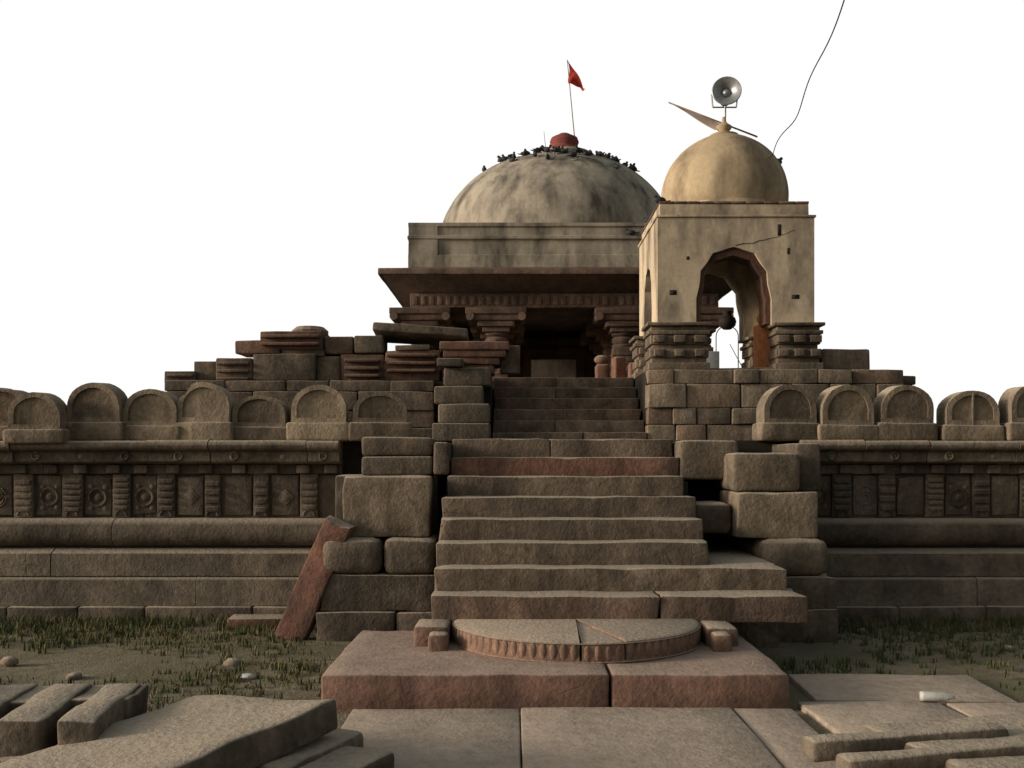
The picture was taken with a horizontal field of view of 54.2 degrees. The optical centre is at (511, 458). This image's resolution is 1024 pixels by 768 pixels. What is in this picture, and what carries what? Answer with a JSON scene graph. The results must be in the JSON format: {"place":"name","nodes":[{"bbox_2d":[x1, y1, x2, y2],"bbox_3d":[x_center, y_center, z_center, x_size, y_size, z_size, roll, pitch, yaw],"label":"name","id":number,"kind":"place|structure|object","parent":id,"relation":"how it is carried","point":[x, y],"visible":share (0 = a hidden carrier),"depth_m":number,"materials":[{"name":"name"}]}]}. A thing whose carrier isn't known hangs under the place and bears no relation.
{"place":"outdoors","nodes":[
{"label":"outdoors","id":0,"kind":"place"},
{"bbox_2d":[0,621,1023,767],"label":"terrain","id":1,"kind":"structure","parent":0,"point":[89,662],"depth_m":7.91,"materials":[{"name":"brown soil"}]},
{"bbox_2d":[0,440,342,621],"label":"terrace wall","id":2,"kind":"structure","parent":1,"relation":"on","point":[252,492],"depth_m":9.86,"materials":[{"name":"stone"}]},
{"bbox_2d":[0,382,1023,443],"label":"rounded parapet stones","id":3,"kind":"object","parent":2,"relation":"on","point":[92,411],"visible":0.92,"depth_m":9.92,"materials":[{"name":"stone"}]},
{"bbox_2d":[240,673,255,679],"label":"paper litter","id":4,"kind":"object","parent":1,"relation":"on","point":[245,676],"visible":0.46,"depth_m":7.18,"materials":[{"name":"paper"}]},
{"bbox_2d":[0,628,1023,767],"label":"fragments","id":5,"kind":"object","parent":1,"relation":"on","point":[81,725],"visible":1,"depth_m":4.63,"materials":[{"name":"stone"}]},
{"bbox_2d":[0,440,1023,548],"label":"gap shadows","id":6,"kind":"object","parent":1,"relation":"on","point":[702,490],"depth_m":10.09,"materials":[{"name":"stone"}]},
{"bbox_2d":[164,369,902,439],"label":"stone block wall","id":7,"kind":"structure","parent":6,"relation":"on","point":[692,398],"depth_m":14.02,"materials":[{"name":"stone"}]},
{"bbox_2d":[706,351,718,367],"bbox_3d":[2.950,-1.449,15.260,0.340,0.330,0.450,0,0,0],"label":"metal box","id":8,"kind":"object","parent":7,"relation":"on","point":[713,359],"visible":0.27,"depth_m":15.04,"materials":[{"name":"grey metal"}]},
{"bbox_2d":[629,322,825,377],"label":"pavilion pillar bases","id":9,"kind":"object","parent":7,"relation":"on","point":[676,345],"visible":0.76,"depth_m":14.15,"materials":[{"name":"brown stone"}]},
{"bbox_2d":[716,327,742,367],"bbox_3d":[3.364,-1.656,15.335,0.483,0.770,0.016,0,0,0],"label":"kiosk pot stand","id":10,"kind":"object","parent":7,"relation":"on","point":[730,345],"visible":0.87,"depth_m":15.33,"materials":[{"name":"grey metal"}]},
{"bbox_2d":[718,311,735,329],"bbox_3d":[3.300,-2.114,15.335,0.280,0.280,0.276,0,0,0],"label":"kiosk water pot","id":11,"kind":"object","parent":10,"relation":"on","point":[727,320],"visible":1,"depth_m":15.25,"materials":[{"name":"black metal"}]},
{"bbox_2d":[753,315,770,367],"bbox_3d":[3.690,-1.699,14.710,0.220,0.890,0.260,0,0,0],"label":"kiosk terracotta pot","id":12,"kind":"object","parent":7,"relation":"on","point":[761,348],"visible":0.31,"depth_m":14.58,"materials":[{"name":"orange ceramic"}]},
{"bbox_2d":[288,370,813,438],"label":"terrace","id":13,"kind":"structure","parent":6,"relation":"on","point":[640,384],"depth_m":14.53,"materials":[{"name":"stone"}]},
{"bbox_2d":[432,358,492,439],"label":"stacked stone blocks","id":14,"kind":"structure","parent":13,"relation":"on","point":[463,411],"depth_m":13.81,"materials":[{"name":"stone"}]},
{"bbox_2d":[165,322,915,384],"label":"ruined stone blocks","id":15,"kind":"structure","parent":13,"relation":"on","point":[308,353],"depth_m":14.42,"materials":[{"name":"stone"}]},
{"bbox_2d":[378,268,733,381],"bbox_3d":[0.949,-2.234,21.141,6.640,2.470,7.017,0,0,0],"label":"temple porch","id":16,"kind":"object","parent":13,"relation":"on","point":[563,322],"visible":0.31,"depth_m":18.14,"materials":[{"name":"brown stone"}]},
{"bbox_2d":[407,152,660,267],"bbox_3d":[0.951,-4.858,20.950,5.697,2.796,5.697,0,0,0],"label":"main dome","id":17,"kind":"object","parent":16,"relation":"on","point":[561,210],"visible":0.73,"depth_m":18.50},
{"bbox_2d":[541,146,594,154],"bbox_3d":[1.070,-6.164,20.450,1.280,0.160,1.280,0,0,0],"label":"mandapa finial base","id":18,"kind":"object","parent":17,"relation":"on","point":[571,148],"visible":0.19,"depth_m":19.88,"materials":[{"name":"stone"}]},
{"bbox_2d":[550,133,578,146],"bbox_3d":[1.070,-6.404,20.450,0.760,0.480,0.760,0,0,0],"label":"dome finial","id":19,"kind":"object","parent":18,"relation":"on","point":[564,139],"visible":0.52,"depth_m":20.20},
{"bbox_2d":[491,152,625,170],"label":"dome droppings","id":20,"kind":"object","parent":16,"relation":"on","point":[558,153],"visible":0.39,"depth_m":19.59,"materials":[{"name":"grey"}]},
{"bbox_2d":[544,60,574,146],"bbox_3d":[0.981,-7.154,20.411,0.684,2.001,0.048,0,0,-9],"label":"flagpole","id":21,"kind":"object","parent":16,"relation":"on","point":[571,104],"visible":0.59,"depth_m":20.44,"materials":[{"name":"grey metal"}]},
{"bbox_2d":[568,62,584,90],"bbox_3d":[1.315,-7.844,20.450,0.370,0.620,0.100,0,0,0],"label":"flag","id":22,"kind":"object","parent":21,"relation":"attached to","point":[574,78],"visible":1,"depth_m":20.44,"materials":[{"name":"red fabric"}]},
{"bbox_2d":[594,355,633,377],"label":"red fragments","id":23,"kind":"object","parent":16,"relation":"part of","point":[618,366],"visible":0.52,"depth_m":16.45,"materials":[{"name":"stone"}]},
{"bbox_2d":[638,198,815,341],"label":"kiosk plaster walls","id":24,"kind":"structure","parent":13,"relation":"on","point":[675,235],"depth_m":14.22,"materials":[{"name":"beige paint"}]},
{"bbox_2d":[482,144,782,234],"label":"pigeons","id":25,"kind":"object","parent":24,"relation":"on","point":[555,149],"visible":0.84,"depth_m":19.77,"materials":[{"name":"black"}]},
{"bbox_2d":[668,102,757,137],"bbox_3d":[3.071,-5.179,15.286,1.352,0.580,0.028,0,0,4],"label":"pole","id":26,"kind":"object","parent":24,"relation":"attached to","point":[756,136],"visible":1,"depth_m":15.27,"materials":[{"name":"brown wood"}]},
{"bbox_2d":[676,106,719,129],"bbox_3d":[2.886,-5.222,15.298,0.870,0.420,0.062,0,0,4],"label":"faded kiosk flag","id":27,"kind":"object","parent":26,"relation":"attached to","point":[706,121],"visible":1,"depth_m":15.30,"materials":[{"name":"beige fabric"}]},
{"bbox_2d":[661,117,788,201],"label":"small dome","id":28,"kind":"structure","parent":24,"relation":"on","point":[724,161],"depth_m":14.52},
{"bbox_2d":[711,76,741,116],"bbox_3d":[3.260,-5.512,15.375,0.446,0.594,0.471,0,0,0],"label":"loudspeaker","id":29,"kind":"object","parent":28,"relation":"on","point":[726,90],"visible":1,"depth_m":15.21,"materials":[{"name":"grey metal"}]},
{"bbox_2d":[641,201,808,326],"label":"arch molding","id":30,"kind":"structure","parent":24,"relation":"attached to","point":[753,265],"depth_m":14.27,"materials":[{"name":"brown stone"}]},
{"bbox_2d":[670,224,798,298],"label":"kiosk putlog holes","id":31,"kind":"object","parent":24,"relation":"in","point":[673,292],"visible":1,"depth_m":14.22,"materials":[{"name":"black"}]},
{"bbox_2d":[770,0,844,156],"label":"cable","id":32,"kind":"object","parent":24,"relation":"attached to","point":[812,71],"visible":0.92,"depth_m":9.65,"materials":[{"name":"black"}]},
{"bbox_2d":[492,377,646,439],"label":"upper staircase","id":33,"kind":"structure","parent":6,"relation":"on","point":[585,408],"depth_m":14.89,"materials":[{"name":"brown stone"}]},
{"bbox_2d":[0,607,1023,723],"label":"green grass tufts","id":34,"kind":"object","parent":1,"relation":"on","point":[790,663],"visible":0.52,"depth_m":8.56,"materials":[{"name":"green plant"}]},
{"bbox_2d":[227,437,837,647],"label":"stone block buttresses","id":35,"kind":"structure","parent":1,"relation":"on","point":[370,564],"depth_m":8.80,"materials":[{"name":"stone"}]},
{"bbox_2d":[441,444,687,636],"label":"stairs","id":36,"kind":"structure","parent":1,"relation":"on","point":[685,488],"depth_m":9.11,"materials":[{"name":"brown stone"}]},
{"bbox_2d":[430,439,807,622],"bbox_3d":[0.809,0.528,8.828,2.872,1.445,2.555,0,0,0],"label":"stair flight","id":37,"kind":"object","parent":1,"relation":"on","point":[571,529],"visible":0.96,"depth_m":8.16,"materials":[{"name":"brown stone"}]},
{"bbox_2d":[794,440,1023,622],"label":"terrace wall","id":38,"kind":"structure","parent":1,"relation":"on","point":[867,499],"depth_m":9.86,"materials":[{"name":"stone"}]},
{"bbox_2d":[0,0,1023,422],"label":"sky","id":39,"kind":"structure","parent":0,"point":[182,181],"materials":[{"name":"white"}]},
{"bbox_2d":[321,630,1023,767],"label":"platform","id":40,"kind":"structure","parent":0,"point":[403,699],"depth_m":6.29,"materials":[{"name":"stone"}]},
{"bbox_2d":[414,619,737,666],"bbox_3d":[0.467,1.300,7.103,2.350,0.178,0.959,0,0,0],"label":"semicircular step","id":41,"kind":"object","parent":40,"relation":"on","point":[605,642],"visible":0.98,"depth_m":6.99,"materials":[{"name":"stone"}]},
{"bbox_2d":[919,691,954,701],"bbox_3d":[2.723,1.525,6.402,0.210,0.064,0.064,0,0,10],"label":"plastic bottle","id":42,"kind":"object","parent":40,"relation":"on","point":[934,696],"visible":1,"depth_m":6.38,"materials":[{"name":"plastic"}]}
]}

